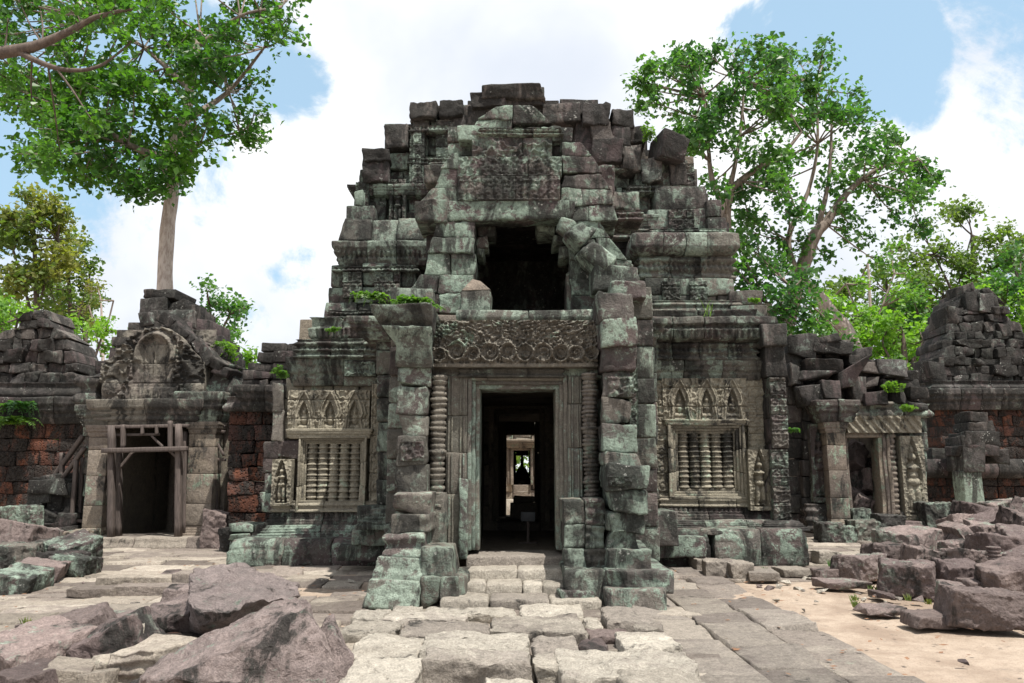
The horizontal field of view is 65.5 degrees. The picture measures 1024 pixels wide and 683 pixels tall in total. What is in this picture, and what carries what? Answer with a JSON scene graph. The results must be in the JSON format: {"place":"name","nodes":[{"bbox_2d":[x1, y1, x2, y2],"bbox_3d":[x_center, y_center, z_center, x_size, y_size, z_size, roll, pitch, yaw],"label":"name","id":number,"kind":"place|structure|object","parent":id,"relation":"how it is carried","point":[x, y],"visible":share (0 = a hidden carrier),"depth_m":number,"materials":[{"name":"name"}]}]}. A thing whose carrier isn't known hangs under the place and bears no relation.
{"place":"outdoors","nodes":[
{"label":"outdoors","id":0,"kind":"place"},
{"bbox_2d":[0,0,168,175],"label":"overhanging tree","id":1,"kind":"object","parent":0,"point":[55,41],"visible":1,"depth_m":18.54,"materials":[{"name":"green plant"}]},
{"bbox_2d":[0,0,311,289],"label":"tall tree","id":2,"kind":"object","parent":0,"point":[172,165],"visible":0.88,"depth_m":27.59,"materials":[{"name":"green plant"}]},
{"bbox_2d":[0,547,374,631],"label":"pavement","id":3,"kind":"structure","parent":0,"point":[54,600],"depth_m":11.64,"materials":[{"name":"stone"}]},
{"bbox_2d":[0,540,43,568],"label":"fallen stone","id":4,"kind":"object","parent":3,"relation":"on","point":[12,552],"visible":0.59,"depth_m":13.34,"materials":[{"name":"stone"}]},
{"bbox_2d":[0,504,43,524],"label":"fallen stone","id":5,"kind":"object","parent":3,"relation":"on","point":[30,514],"visible":0.64,"depth_m":16.96,"materials":[{"name":"stone"}]},
{"bbox_2d":[0,518,63,542],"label":"fallen stone","id":6,"kind":"object","parent":3,"relation":"on","point":[12,530],"visible":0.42,"depth_m":14.95,"materials":[{"name":"grey stone"}]},
{"bbox_2d":[0,658,69,682],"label":"fallen stone","id":7,"kind":"object","parent":3,"relation":"on","point":[31,672],"visible":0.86,"depth_m":5.74,"materials":[{"name":"grey stone"}]},
{"bbox_2d":[43,529,102,556],"bbox_3d":[-7.750,3.679,14.057,0.825,0.691,0.828,-6,-11,31],"label":"fallen stone","id":8,"kind":"object","parent":3,"relation":"on","point":[84,540],"visible":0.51,"depth_m":13.98,"materials":[{"name":"stone"}]},
{"bbox_2d":[66,584,119,597],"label":"sill stone","id":9,"kind":"object","parent":3,"relation":"on","point":[89,591],"visible":0.84,"depth_m":10.29,"materials":[{"name":"stone"}]},
{"bbox_2d":[67,606,167,658],"bbox_3d":[-3.319,2.544,6.737,0.661,0.547,0.551,1,-9,-7],"label":"fallen stone","id":10,"kind":"object","parent":3,"relation":"on","point":[112,635],"visible":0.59,"depth_m":6.55,"materials":[{"name":"grey stone"}]},
{"bbox_2d":[95,574,143,584],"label":"sill stone","id":11,"kind":"object","parent":3,"relation":"on","point":[111,579],"visible":0.69,"depth_m":11.30,"materials":[{"name":"stone"}]},
{"bbox_2d":[112,582,179,595],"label":"sill stone","id":12,"kind":"object","parent":3,"relation":"on","point":[140,589],"visible":0.81,"depth_m":10.36,"materials":[{"name":"stone"}]},
{"bbox_2d":[107,634,196,682],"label":"carved block","id":13,"kind":"structure","parent":3,"relation":"on","point":[135,662],"depth_m":6.05,"materials":[{"name":"stone"}]},
{"bbox_2d":[130,597,338,682],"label":"boulder","id":14,"kind":"object","parent":3,"relation":"on","point":[282,641],"visible":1,"depth_m":5.75,"materials":[{"name":"grey stone"}]},
{"bbox_2d":[185,562,300,633],"bbox_3d":[-2.672,2.586,7.986,1.102,0.578,1.748,3,-10,-20],"label":"boulder","id":15,"kind":"object","parent":3,"relation":"on","point":[221,596],"visible":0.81,"depth_m":7.67,"materials":[{"name":"grey stone"}]},
{"bbox_2d":[222,342,296,546],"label":"link wall","id":16,"kind":"structure","parent":3,"relation":"on","point":[249,406],"depth_m":17.07,"materials":[{"name":"stone"}]},
{"bbox_2d":[0,0,1023,471],"label":"sky","id":17,"kind":"structure","parent":0,"point":[948,72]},
{"bbox_2d":[338,601,721,675],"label":"pavement","id":18,"kind":"structure","parent":0,"point":[675,611],"depth_m":8.86,"materials":[{"name":"stone"}]},
{"bbox_2d":[321,613,353,681],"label":"boulder","id":19,"kind":"object","parent":18,"relation":"on","point":[342,655],"visible":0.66,"depth_m":6.03,"materials":[{"name":"grey stone"}]},
{"bbox_2d":[341,619,401,642],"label":"causeway block","id":20,"kind":"structure","parent":18,"relation":"on","point":[355,631],"depth_m":7.65,"materials":[{"name":"stone"}]},
{"bbox_2d":[339,655,422,682],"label":"causeway block","id":21,"kind":"structure","parent":18,"relation":"on","point":[365,669],"depth_m":5.80,"materials":[{"name":"stone"}]},
{"bbox_2d":[351,633,423,659],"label":"causeway block","id":22,"kind":"structure","parent":18,"relation":"on","point":[379,645],"depth_m":6.78,"materials":[{"name":"stone"}]},
{"bbox_2d":[381,611,468,628],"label":"causeway block","id":23,"kind":"structure","parent":18,"relation":"on","point":[403,618],"depth_m":8.36,"materials":[{"name":"stone"}]},
{"bbox_2d":[399,620,490,637],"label":"causeway block","id":24,"kind":"structure","parent":18,"relation":"on","point":[419,629],"depth_m":7.56,"materials":[{"name":"stone"}]},
{"bbox_2d":[419,630,529,658],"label":"causeway block","id":25,"kind":"structure","parent":18,"relation":"on","point":[461,640],"depth_m":6.81,"materials":[{"name":"stone"}]},
{"bbox_2d":[421,647,534,682],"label":"causeway block","id":26,"kind":"structure","parent":18,"relation":"on","point":[466,665],"depth_m":5.97,"materials":[{"name":"stone"}]},
{"bbox_2d":[489,613,588,644],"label":"causeway block","id":27,"kind":"structure","parent":18,"relation":"on","point":[563,625],"depth_m":7.63,"materials":[{"name":"stone"}]},
{"bbox_2d":[530,635,578,682],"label":"causeway block","id":28,"kind":"structure","parent":18,"relation":"on","point":[545,666],"depth_m":6.29,"materials":[{"name":"stone"}]},
{"bbox_2d":[554,648,701,682],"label":"causeway block","id":29,"kind":"structure","parent":18,"relation":"on","point":[588,666],"depth_m":5.92,"materials":[{"name":"stone"}]},
{"bbox_2d":[600,606,660,631],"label":"causeway block","id":30,"kind":"structure","parent":18,"relation":"on","point":[621,617],"depth_m":8.13,"materials":[{"name":"stone"}]},
{"bbox_2d":[614,631,682,652],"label":"causeway block","id":31,"kind":"structure","parent":18,"relation":"on","point":[659,641],"depth_m":6.92,"materials":[{"name":"stone"}]},
{"bbox_2d":[616,667,704,682],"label":"causeway block","id":32,"kind":"structure","parent":18,"relation":"on","point":[665,675],"depth_m":5.55,"materials":[{"name":"stone"}]},
{"bbox_2d":[298,531,1023,682],"bbox_3d":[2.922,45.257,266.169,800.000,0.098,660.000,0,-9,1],"label":"ground","id":33,"kind":"structure","parent":0,"point":[992,658],"depth_m":8.03,"materials":[{"name":"beige sand"}]},
{"bbox_2d":[0,292,39,333],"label":"background tree","id":34,"kind":"object","parent":33,"relation":"on","point":[7,316],"visible":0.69,"depth_m":40.68,"materials":[{"name":"green plant"}]},
{"bbox_2d":[0,562,54,595],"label":"fallen stone","id":35,"kind":"object","parent":33,"relation":"on","point":[18,578],"visible":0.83,"depth_m":10.71,"materials":[{"name":"stone"}]},
{"bbox_2d":[0,181,91,314],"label":"background tree","id":36,"kind":"object","parent":33,"relation":"on","point":[15,225],"visible":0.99,"depth_m":48.79,"materials":[{"name":"green plant"}]},
{"bbox_2d":[21,557,70,582],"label":"fallen stone","id":37,"kind":"object","parent":33,"relation":"on","point":[61,568],"visible":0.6,"depth_m":11.84,"materials":[{"name":"grey stone"}]},
{"bbox_2d":[0,615,97,670],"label":"fallen stone","id":38,"kind":"object","parent":33,"relation":"on","point":[52,637],"visible":0.67,"depth_m":6.61,"materials":[{"name":"grey stone"}]},
{"bbox_2d":[0,309,98,506],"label":"laterite wall","id":39,"kind":"structure","parent":33,"relation":"on","point":[47,357],"depth_m":21.58,"materials":[{"name":"stone"}]},
{"bbox_2d":[27,473,84,530],"bbox_3d":[-10.327,3.842,18.300,1.372,1.653,1.594,0,-9,1],"label":"broken wall stub","id":40,"kind":"object","parent":33,"relation":"on","point":[51,493],"visible":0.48,"depth_m":17.88,"materials":[{"name":"stone"}]},
{"bbox_2d":[53,435,87,522],"bbox_3d":[-10.131,3.220,18.336,1.089,2.138,0.362,-4,-10,24],"label":"leaning prop","id":41,"kind":"object","parent":40,"relation":"on","point":[73,465],"visible":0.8,"depth_m":18.24,"materials":[{"name":"wood"}]},
{"bbox_2d":[25,224,112,334],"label":"background tree","id":42,"kind":"object","parent":33,"relation":"on","point":[70,291],"visible":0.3,"depth_m":53.54,"materials":[{"name":"green plant"}]},
{"bbox_2d":[43,656,94,682],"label":"fallen stone","id":43,"kind":"object","parent":33,"relation":"on","point":[77,666],"visible":0.66,"depth_m":5.95,"materials":[{"name":"stone"}]},
{"bbox_2d":[48,552,103,576],"bbox_3d":[-6.892,3.554,12.592,0.596,0.412,0.776,1,-9,-7],"label":"fallen stone","id":44,"kind":"object","parent":33,"relation":"on","point":[81,565],"visible":0.78,"depth_m":12.32,"materials":[{"name":"stone"}]},
{"bbox_2d":[61,602,116,625],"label":"fallen stone","id":45,"kind":"object","parent":33,"relation":"on","point":[99,614],"visible":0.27,"depth_m":7.45,"materials":[{"name":"grey stone"}]},
{"bbox_2d":[73,277,113,360],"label":"background tree","id":46,"kind":"object","parent":33,"relation":"on","point":[89,289],"visible":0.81,"depth_m":47.20,"materials":[{"name":"green plant"}]},
{"bbox_2d":[67,309,127,358],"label":"background tree","id":47,"kind":"object","parent":33,"relation":"on","point":[100,333],"visible":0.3,"depth_m":40.43,"materials":[{"name":"green plant"}]},
{"bbox_2d":[76,667,119,682],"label":"fallen stone","id":48,"kind":"object","parent":33,"relation":"on","point":[109,675],"visible":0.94,"depth_m":5.81,"materials":[{"name":"stone"}]},
{"bbox_2d":[71,289,264,548],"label":"entrance pavilion","id":49,"kind":"structure","parent":33,"relation":"on","point":[165,362],"depth_m":18.13,"materials":[{"name":"stone"}]},
{"bbox_2d":[101,421,189,536],"bbox_3d":[-8.062,3.052,17.532,1.922,2.592,0.550,0,-9,1],"label":"timber frame","id":50,"kind":"object","parent":49,"relation":"on","point":[116,463],"visible":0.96,"depth_m":17.50,"materials":[{"name":"wood"}]},
{"bbox_2d":[150,593,189,632],"bbox_3d":[-3.276,2.735,7.772,0.658,0.500,0.847,0,-9,1],"label":"fallen stone","id":51,"kind":"object","parent":33,"relation":"on","point":[172,615],"visible":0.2,"depth_m":7.47,"materials":[{"name":"grey stone"}]},
{"bbox_2d":[199,509,230,548],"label":"fallen stone","id":52,"kind":"object","parent":33,"relation":"on","point":[214,521],"visible":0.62,"depth_m":16.84,"materials":[{"name":"grey stone"}]},
{"bbox_2d":[189,273,256,343],"bbox_3d":[-13.486,0.191,36.868,3.945,6.556,5.620,7,-12,-38],"label":"background tree","id":53,"kind":"object","parent":33,"relation":"on","point":[235,311],"visible":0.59,"depth_m":36.68,"materials":[{"name":"green plant"}]},
{"bbox_2d":[425,606,516,623],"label":"causeway block","id":54,"kind":"structure","parent":33,"relation":"on","point":[484,614],"depth_m":8.79,"materials":[{"name":"stone"}]},
{"bbox_2d":[226,83,809,609],"bbox_3d":[0.161,-0.785,16.423,10.169,10.180,13.068,0,-9,1],"label":"temple gateway","id":55,"kind":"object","parent":33,"relation":"on","point":[564,263],"visible":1,"depth_m":13.49,"materials":[{"name":"stone"}]},
{"bbox_2d":[295,436,369,511],"bbox_3d":[-3.319,2.481,14.920,1.277,1.395,0.571,0,-9,1],"label":"false window","id":56,"kind":"structure","parent":55,"relation":"in","point":[307,474],"depth_m":14.77,"materials":[{"name":"stone"}]},
{"bbox_2d":[483,406,554,530],"bbox_3d":[0.240,2.830,16.670,2.536,3.013,0.849,0,-9,1],"label":"inner doorway","id":57,"kind":"structure","parent":55,"relation":"in","point":[491,521],"depth_m":16.35,"materials":[{"name":"stone"}]},
{"bbox_2d":[499,422,539,516],"bbox_3d":[0.294,3.669,21.802,2.537,3.004,0.856,0,-9,1],"label":"inner doorway","id":58,"kind":"structure","parent":55,"relation":"in","point":[505,428],"depth_m":21.52,"materials":[{"name":"stone"}]},
{"bbox_2d":[505,495,540,526],"bbox_3d":[0.248,3.735,17.520,0.800,0.673,0.637,0,-9,1],"label":"stone pedestal","id":59,"kind":"object","parent":55,"relation":"on","point":[519,505],"visible":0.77,"depth_m":17.26,"materials":[{"name":"stone"}]},
{"bbox_2d":[667,423,747,499],"bbox_3d":[3.588,2.234,14.884,1.436,1.410,0.571,0,-9,1],"label":"false window","id":60,"kind":"structure","parent":55,"relation":"in","point":[733,437],"depth_m":14.71,"materials":[{"name":"stone"}]},
{"bbox_2d":[506,435,533,514],"bbox_3d":[0.427,4.264,30.387,4.824,4.634,7.071,0,-9,1],"label":"shrine","id":61,"kind":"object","parent":33,"relation":"on","point":[516,444],"visible":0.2,"depth_m":27.05,"materials":[{"name":"stone"}]},
{"bbox_2d":[519,603,583,621],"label":"causeway block","id":62,"kind":"structure","parent":33,"relation":"on","point":[544,610],"depth_m":8.96,"materials":[{"name":"stone"}]},
{"bbox_2d":[620,31,807,274],"bbox_3d":[7.442,-5.861,28.281,7.001,12.662,6.280,0,-9,1],"label":"broadleaf tree","id":63,"kind":"object","parent":33,"relation":"on","point":[701,132],"visible":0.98,"depth_m":27.54,"materials":[{"name":"green plant"}]},
{"bbox_2d":[729,227,870,350],"bbox_3d":[9.890,-0.932,27.607,3.459,6.180,7.045,-9,-13,43],"label":"broadleaf tree","id":64,"kind":"object","parent":33,"relation":"on","point":[783,306],"visible":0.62,"depth_m":26.35,"materials":[{"name":"green plant"}]},
{"bbox_2d":[788,263,861,347],"bbox_3d":[12.863,0.510,31.198,3.858,7.434,0.730,0,-9,1],"label":"fallen tree","id":65,"kind":"object","parent":33,"relation":"on","point":[845,321],"visible":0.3,"depth_m":31.21,"materials":[{"name":"grey plant"}]},
{"bbox_2d":[811,577,871,588],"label":"flat stone","id":66,"kind":"object","parent":33,"relation":"on","point":[839,583],"visible":0.98,"depth_m":11.02,"materials":[{"name":"grey stone"}]},
{"bbox_2d":[731,31,955,334],"bbox_3d":[12.858,-6.333,31.430,8.989,13.853,6.476,0,-9,1],"label":"broadleaf tree","id":67,"kind":"object","parent":33,"relation":"on","point":[911,189],"visible":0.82,"depth_m":30.96,"materials":[{"name":"green plant"}]},
{"bbox_2d":[798,289,896,359],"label":"background tree","id":68,"kind":"object","parent":33,"relation":"on","point":[866,310],"visible":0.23,"depth_m":43.95,"materials":[{"name":"green plant"}]},
{"bbox_2d":[830,552,886,581],"bbox_3d":[5.225,3.405,11.980,0.720,0.461,0.611,5,-10,-27],"label":"fallen stone","id":69,"kind":"object","parent":33,"relation":"on","point":[862,567],"visible":0.73,"depth_m":11.73,"materials":[{"name":"grey stone"}]},
{"bbox_2d":[784,333,933,531],"bbox_3d":[8.681,2.586,21.529,3.742,5.103,6.123,0,-9,1],"label":"gallery ruin","id":70,"kind":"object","parent":33,"relation":"on","point":[838,398],"visible":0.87,"depth_m":19.79,"materials":[{"name":"stone"}]},
{"bbox_2d":[844,518,881,540],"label":"squared block","id":71,"kind":"structure","parent":33,"relation":"on","point":[863,527],"depth_m":18.16,"materials":[{"name":"stone"}]},
{"bbox_2d":[824,238,926,348],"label":"background tree","id":72,"kind":"object","parent":33,"relation":"on","point":[860,283],"visible":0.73,"depth_m":48.79,"materials":[{"name":"green plant"}]},
{"bbox_2d":[821,254,936,358],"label":"background tree","id":73,"kind":"object","parent":33,"relation":"on","point":[832,285],"visible":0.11,"depth_m":55.25,"materials":[{"name":"green plant"}]},
{"bbox_2d":[853,603,906,615],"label":"flat stone","id":74,"kind":"object","parent":33,"relation":"on","point":[889,609],"visible":0.98,"depth_m":9.09,"materials":[{"name":"grey stone"}]},
{"bbox_2d":[860,541,901,559],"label":"fallen stone","id":75,"kind":"object","parent":33,"relation":"on","point":[891,550],"visible":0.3,"depth_m":12.49,"materials":[{"name":"grey stone"}]},
{"bbox_2d":[864,299,928,369],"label":"background tree","id":76,"kind":"object","parent":33,"relation":"on","point":[890,331],"visible":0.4,"depth_m":42.28,"materials":[{"name":"green plant"}]},
{"bbox_2d":[868,278,939,349],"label":"background tree","id":77,"kind":"object","parent":33,"relation":"on","point":[911,308],"visible":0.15,"depth_m":52.03,"materials":[{"name":"green plant"}]},
{"bbox_2d":[876,557,935,600],"bbox_3d":[5.291,3.181,10.693,0.753,0.495,0.525,-6,-11,31],"label":"fallen stone","id":78,"kind":"object","parent":33,"relation":"on","point":[913,577],"visible":0.93,"depth_m":10.50,"materials":[{"name":"purple stone"}]},
{"bbox_2d":[899,542,946,559],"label":"fallen stone","id":79,"kind":"object","parent":33,"relation":"on","point":[915,552],"visible":0.4,"depth_m":11.83,"materials":[{"name":"grey stone"}]},
{"bbox_2d":[913,501,950,527],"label":"squared block","id":80,"kind":"structure","parent":33,"relation":"on","point":[929,513],"depth_m":19.00,"materials":[{"name":"stone"}]},
{"bbox_2d":[900,609,965,629],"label":"flat stone","id":81,"kind":"object","parent":33,"relation":"on","point":[926,618],"visible":0.9,"depth_m":8.31,"materials":[{"name":"grey stone"}]},
{"bbox_2d":[930,557,975,580],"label":"fallen stone","id":82,"kind":"object","parent":33,"relation":"on","point":[952,569],"visible":0.32,"depth_m":10.53,"materials":[{"name":"grey stone"}]},
{"bbox_2d":[883,194,1023,292],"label":"background tree","id":83,"kind":"object","parent":33,"relation":"on","point":[959,262],"visible":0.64,"depth_m":58.73,"materials":[{"name":"green plant"}]},
{"bbox_2d":[936,513,972,528],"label":"fallen stone","id":84,"kind":"object","parent":33,"relation":"on","point":[957,518],"visible":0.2,"depth_m":17.77,"materials":[{"name":"grey stone"}]},
{"bbox_2d":[949,500,997,514],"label":"fallen stone","id":85,"kind":"object","parent":84,"relation":"on","point":[963,507],"visible":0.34,"depth_m":18.50,"materials":[{"name":"grey stone"}]},
{"bbox_2d":[905,264,1017,349],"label":"background tree","id":86,"kind":"object","parent":33,"relation":"on","point":[942,289],"visible":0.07,"depth_m":61.41,"materials":[{"name":"green plant"}]},
{"bbox_2d":[935,547,988,562],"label":"fallen stone","id":87,"kind":"object","parent":33,"relation":"on","point":[979,556],"visible":0.3,"depth_m":11.54,"materials":[{"name":"purple stone"}]},
{"bbox_2d":[912,282,1023,458],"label":"ruined tower","id":88,"kind":"structure","parent":33,"relation":"on","point":[970,351],"depth_m":29.27,"materials":[{"name":"stone"}]},
{"bbox_2d":[926,448,1023,502],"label":"enclosure wall","id":89,"kind":"structure","parent":33,"relation":"on","point":[1002,481],"depth_m":24.91,"materials":[{"name":"stone"}]},
{"bbox_2d":[944,411,1009,502],"bbox_3d":[14.060,3.809,24.170,1.530,3.339,1.031,0,-9,1],"label":"stone marker","id":90,"kind":"object","parent":33,"relation":"on","point":[971,447],"visible":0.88,"depth_m":23.84,"materials":[{"name":"stone"}]},
{"bbox_2d":[933,581,1023,631],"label":"fallen stone","id":91,"kind":"object","parent":33,"relation":"on","point":[985,608],"visible":0.96,"depth_m":8.12,"materials":[{"name":"purple stone"}]},
{"bbox_2d":[960,270,1023,332],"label":"background tree","id":92,"kind":"object","parent":33,"relation":"on","point":[1010,300],"visible":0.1,"depth_m":43.95,"materials":[{"name":"green plant"}]},
{"bbox_2d":[964,532,1023,551],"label":"fallen stone","id":93,"kind":"object","parent":33,"relation":"on","point":[977,541],"visible":0.43,"depth_m":12.54,"materials":[{"name":"grey stone"}]},
{"bbox_2d":[965,239,1023,330],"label":"background tree","id":94,"kind":"object","parent":33,"relation":"on","point":[1008,266],"visible":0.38,"depth_m":46.60,"materials":[{"name":"green plant"}]},
{"bbox_2d":[973,553,1023,592],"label":"fallen stone","id":95,"kind":"object","parent":33,"relation":"on","point":[1006,572],"visible":0.59,"depth_m":9.96,"materials":[{"name":"grey stone"}]},
{"bbox_2d":[992,504,1023,524],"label":"fallen stone","id":96,"kind":"object","parent":33,"relation":"on","point":[1005,515],"visible":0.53,"depth_m":16.44,"materials":[{"name":"purple stone"}]},
{"bbox_3d":[8.134,3.898,14.333,0.462,0.296,0.381,0,-9,1],"label":"rubble piece","id":97,"kind":"object","parent":33,"relation":"on","visible":0},
{"bbox_2d":[936,521,973,539],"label":"fallen stone","id":98,"kind":"object","parent":97,"relation":"on","point":[951,530],"visible":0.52,"depth_m":14.07,"materials":[{"name":"grey stone"}]},
{"bbox_2d":[670,537,871,582],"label":"pavement","id":99,"kind":"structure","parent":0,"point":[842,548],"depth_m":15.71,"materials":[{"name":"stone"}]},
{"bbox_2d":[727,558,753,578],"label":"edge stone","id":100,"kind":"object","parent":99,"relation":"on","point":[738,569],"visible":0.76,"depth_m":12.07,"materials":[{"name":"grey stone"}]},
{"bbox_2d":[771,566,811,577],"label":"edge stone","id":101,"kind":"object","parent":99,"relation":"on","point":[792,571],"visible":0.92,"depth_m":12.24,"materials":[{"name":"grey stone"}]},
{"bbox_2d":[813,521,843,542],"bbox_3d":[7.326,4.427,18.445,0.551,0.520,0.672,-1,-9,7],"label":"squared block","id":102,"kind":"object","parent":99,"relation":"on","point":[828,532],"depth_m":18.16,"materials":[{"name":"stone"}]},
{"bbox_2d":[632,565,925,682],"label":"pavement","id":103,"kind":"structure","parent":0,"point":[762,640],"depth_m":7.53,"materials":[{"name":"grey stone"}]},
{"bbox_2d":[702,558,732,576],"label":"edge stone","id":104,"kind":"object","parent":103,"relation":"on","point":[714,567],"visible":0.8,"depth_m":12.25,"materials":[{"name":"grey stone"}]},
{"bbox_2d":[871,525,943,549],"bbox_3d":[7.175,3.724,14.368,1.045,0.767,0.871,4,-10,-21],"label":"fallen stone","id":105,"kind":"object","parent":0,"point":[927,537],"visible":0.41,"depth_m":14.20,"materials":[{"name":"purple stone"}]},
{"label":"fallen stone","id":106,"kind":"object","parent":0,"visible":0},
{"bbox_2d":[850,467,872,494],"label":"fallen stone","id":107,"kind":"object","parent":106,"relation":"on","point":[861,480],"visible":0.47,"depth_m":20.58,"materials":[{"name":"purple stone"}]},
{"bbox_2d":[848,441,868,471],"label":"fallen stone","id":108,"kind":"object","parent":107,"relation":"on","point":[858,453],"visible":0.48,"depth_m":20.85,"materials":[{"name":"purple stone"}]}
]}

